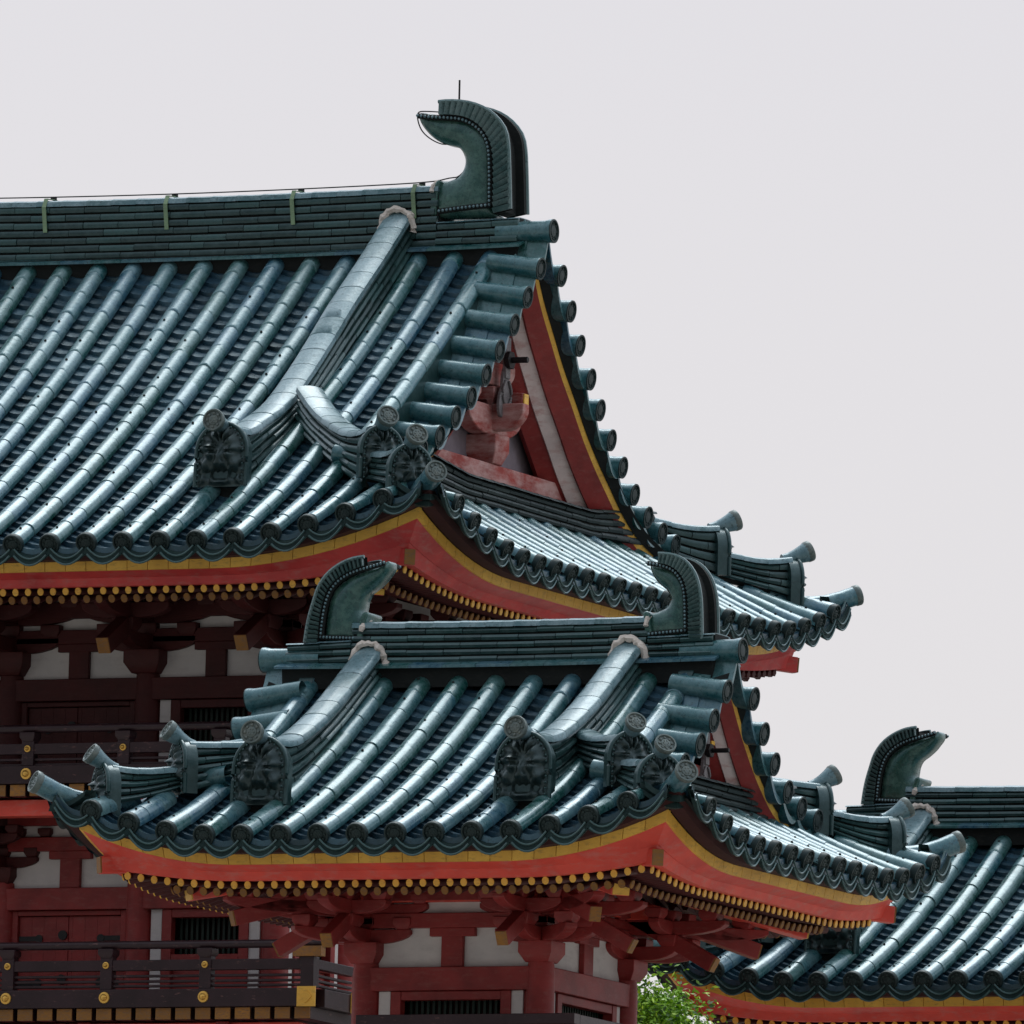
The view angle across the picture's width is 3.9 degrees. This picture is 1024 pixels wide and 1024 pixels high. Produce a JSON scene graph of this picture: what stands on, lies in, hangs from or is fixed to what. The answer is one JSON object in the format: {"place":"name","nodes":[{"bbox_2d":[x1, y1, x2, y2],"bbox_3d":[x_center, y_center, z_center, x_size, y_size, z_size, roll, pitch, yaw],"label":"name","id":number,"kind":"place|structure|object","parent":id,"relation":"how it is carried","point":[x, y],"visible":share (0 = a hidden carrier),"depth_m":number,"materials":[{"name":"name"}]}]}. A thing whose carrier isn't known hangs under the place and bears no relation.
{"place":"outdoors","nodes":[
{"label":"outdoors","id":0,"kind":"place"},
{"bbox_2d":[0,80,863,1023],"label":"gate tower","id":1,"kind":"structure","parent":0,"point":[234,430],"depth_m":129.84,"materials":[{"name":"tile"}]},
{"bbox_2d":[17,917,68,989],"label":"door","id":2,"kind":"structure","parent":1,"relation":"in","point":[32,929],"depth_m":129.63,"materials":[{"name":"paint"}]},
{"bbox_2d":[29,708,77,763],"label":"door","id":3,"kind":"structure","parent":1,"relation":"in","point":[37,716],"depth_m":129.89,"materials":[{"name":"red paint"}]},
{"bbox_2d":[71,916,120,989],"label":"door","id":4,"kind":"structure","parent":1,"relation":"in","point":[85,928],"depth_m":129.44,"materials":[{"name":"paint"}]},
{"bbox_2d":[81,707,129,762],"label":"door","id":5,"kind":"structure","parent":1,"relation":"in","point":[90,715],"depth_m":129.70,"materials":[{"name":"red paint"}]},
{"bbox_2d":[158,699,251,760],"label":"window frame","id":6,"kind":"structure","parent":1,"relation":"in","point":[177,706],"depth_m":129.35,"materials":[{"name":"red paint"}]},
{"bbox_2d":[148,909,262,988],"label":"window frame","id":7,"kind":"structure","parent":1,"relation":"in","point":[169,916],"depth_m":129.06,"materials":[{"name":"paint"}]},
{"bbox_2d":[291,946,334,1007],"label":"window frame","id":8,"kind":"structure","parent":1,"relation":"in","point":[330,951],"depth_m":129.63,"materials":[{"name":"paint"}]},
{"bbox_2d":[0,0,1023,1023],"label":"sky","id":9,"kind":"structure","parent":0,"point":[790,243],"materials":[{"name":"white"}]},
{"bbox_3d":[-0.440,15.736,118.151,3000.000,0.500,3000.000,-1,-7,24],"label":"ground","id":10,"kind":"structure","parent":0,"visible":0},
{"bbox_2d":[637,964,735,1023],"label":"broadleaf tree","id":11,"kind":"object","parent":10,"relation":"on","point":[655,1007],"visible":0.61,"depth_m":126.69,"materials":[{"name":"green plant"}]},
{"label":"stone plinth","id":12,"kind":"object","parent":10,"relation":"on","visible":0},
{"bbox_2d":[28,552,965,1023],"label":"corner turret","id":13,"kind":"object","parent":12,"relation":"on","point":[570,820],"visible":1,"depth_m":121.82,"materials":[{"name":"tile"}]},
{"bbox_2d":[378,990,525,1014],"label":"window frame","id":14,"kind":"structure","parent":13,"relation":"in","point":[398,998],"depth_m":121.96,"materials":[{"name":"paint"}]},
{"bbox_2d":[555,993,616,1022],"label":"window frame","id":15,"kind":"structure","parent":13,"relation":"in","point":[609,1012],"depth_m":122.43,"materials":[{"name":"paint"}]},
{"bbox_2d":[648,726,1023,1023],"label":"corner turret","id":16,"kind":"object","parent":12,"relation":"on","point":[950,950],"visible":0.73,"depth_m":134.83,"materials":[{"name":"tile"}]}
]}

